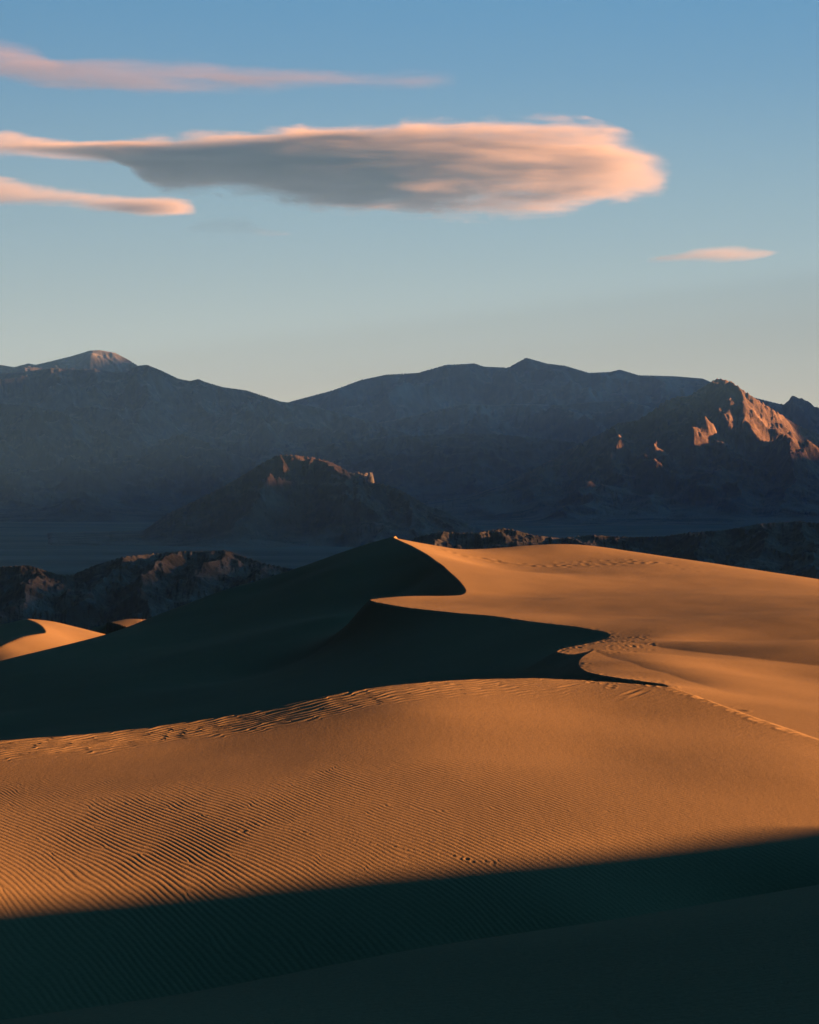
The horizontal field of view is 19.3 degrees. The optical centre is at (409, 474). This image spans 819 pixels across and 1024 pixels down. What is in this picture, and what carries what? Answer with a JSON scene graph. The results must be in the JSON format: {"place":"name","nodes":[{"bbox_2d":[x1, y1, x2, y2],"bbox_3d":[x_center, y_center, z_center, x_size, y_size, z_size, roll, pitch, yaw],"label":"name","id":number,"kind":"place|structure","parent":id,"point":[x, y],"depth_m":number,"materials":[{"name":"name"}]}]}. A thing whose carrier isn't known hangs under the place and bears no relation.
{"place":"outdoors","nodes":[
{"label":"outdoors","id":0,"kind":"place"},
{"bbox_2d":[0,619,104,660],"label":"sand dune","id":1,"kind":"structure","parent":0,"point":[23,637],"depth_m":459.95,"materials":[{"name":"sand"}]},
{"bbox_2d":[0,350,136,373],"bbox_3d":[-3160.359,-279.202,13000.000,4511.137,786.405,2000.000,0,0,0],"label":"mountain","id":2,"kind":"structure","parent":0,"point":[104,360],"depth_m":12871.26,"materials":[{"name":"grey stone"}]},
{"bbox_2d":[90,619,145,633],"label":"sand dune","id":3,"kind":"structure","parent":0,"point":[111,627],"depth_m":516.41,"materials":[{"name":"sand"}]},
{"bbox_2d":[0,403,260,521],"bbox_3d":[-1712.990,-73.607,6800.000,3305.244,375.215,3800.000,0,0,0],"label":"mountain","id":4,"kind":"structure","parent":0,"point":[56,466],"depth_m":7343.80,"materials":[{"name":"grey stone"}]},
{"bbox_2d":[0,550,292,629],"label":"badland hill","id":5,"kind":"structure","parent":0,"point":[146,586],"depth_m":1079.70,"materials":[{"name":"stone"}]},
{"bbox_2d":[0,365,407,463],"bbox_3d":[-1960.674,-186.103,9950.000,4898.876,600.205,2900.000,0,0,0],"label":"mountain","id":6,"kind":"structure","parent":0,"point":[146,405],"depth_m":10051.92,"materials":[{"name":"grey stone"}]},
{"bbox_2d":[47,454,485,547],"bbox_3d":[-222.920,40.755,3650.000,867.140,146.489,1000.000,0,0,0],"label":"mountain","id":7,"kind":"structure","parent":0,"point":[280,500],"depth_m":3589.01,"materials":[{"name":"stone"}]},
{"bbox_2d":[348,472,373,482],"bbox_3d":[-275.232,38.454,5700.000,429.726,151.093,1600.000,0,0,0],"label":"mountain","id":8,"kind":"structure","parent":0,"point":[367,477],"depth_m":5294.56,"materials":[{"name":"stone"}]},
{"bbox_2d":[0,521,749,575],"bbox_3d":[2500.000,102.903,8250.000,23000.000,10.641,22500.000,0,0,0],"label":"ground","id":9,"kind":"structure","parent":0,"point":[23,543],"depth_m":3296.31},
{"bbox_2d":[0,678,818,1019],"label":"sand dune","id":10,"kind":"structure","parent":0,"point":[238,848],"depth_m":81.02,"materials":[{"name":"sand"}]},
{"bbox_2d":[0,536,818,740],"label":"sand dune","id":11,"kind":"structure","parent":0,"point":[394,610],"depth_m":242.72,"materials":[{"name":"sand"}]},
{"bbox_2d":[0,885,818,1023],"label":"sand dune","id":12,"kind":"structure","parent":0,"point":[754,959],"depth_m":43.05,"materials":[{"name":"sand"}]},
{"bbox_2d":[0,0,818,407],"label":"sky","id":13,"kind":"structure","parent":0,"point":[280,200],"materials":[{"name":"blue"}]},
{"bbox_2d":[290,433,579,502],"bbox_3d":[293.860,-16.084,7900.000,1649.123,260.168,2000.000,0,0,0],"label":"mountain","id":14,"kind":"structure","parent":0,"point":[427,468],"depth_m":7903.59,"materials":[{"name":"grey stone"}]},
{"bbox_2d":[379,400,653,442],"bbox_3d":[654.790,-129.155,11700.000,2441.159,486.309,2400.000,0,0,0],"label":"mountain","id":15,"kind":"structure","parent":0,"point":[579,422],"depth_m":11678.78,"materials":[{"name":"grey stone"}]},
{"bbox_2d":[288,358,779,421],"bbox_3d":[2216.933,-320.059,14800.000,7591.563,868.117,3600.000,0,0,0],"label":"mountain","id":16,"kind":"structure","parent":0,"point":[386,397],"depth_m":14652.43,"materials":[{"name":"grey stone"}]},
{"bbox_2d":[411,521,818,578],"bbox_3d":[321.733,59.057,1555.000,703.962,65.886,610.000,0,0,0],"label":"badland hill","id":17,"kind":"structure","parent":0,"point":[789,548],"depth_m":1617.27,"materials":[{"name":"stone"}]},
{"bbox_2d":[424,378,818,525],"bbox_3d":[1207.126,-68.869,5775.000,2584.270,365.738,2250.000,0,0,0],"label":"mountain","id":18,"kind":"structure","parent":0,"point":[717,451],"depth_m":5645.29,"materials":[{"name":"stone"}]},
{"bbox_2d":[766,396,818,434],"bbox_3d":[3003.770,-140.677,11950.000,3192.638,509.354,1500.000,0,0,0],"label":"mountain","id":19,"kind":"structure","parent":0,"point":[801,412],"depth_m":11939.88,"materials":[{"name":"grey stone"}]}
]}

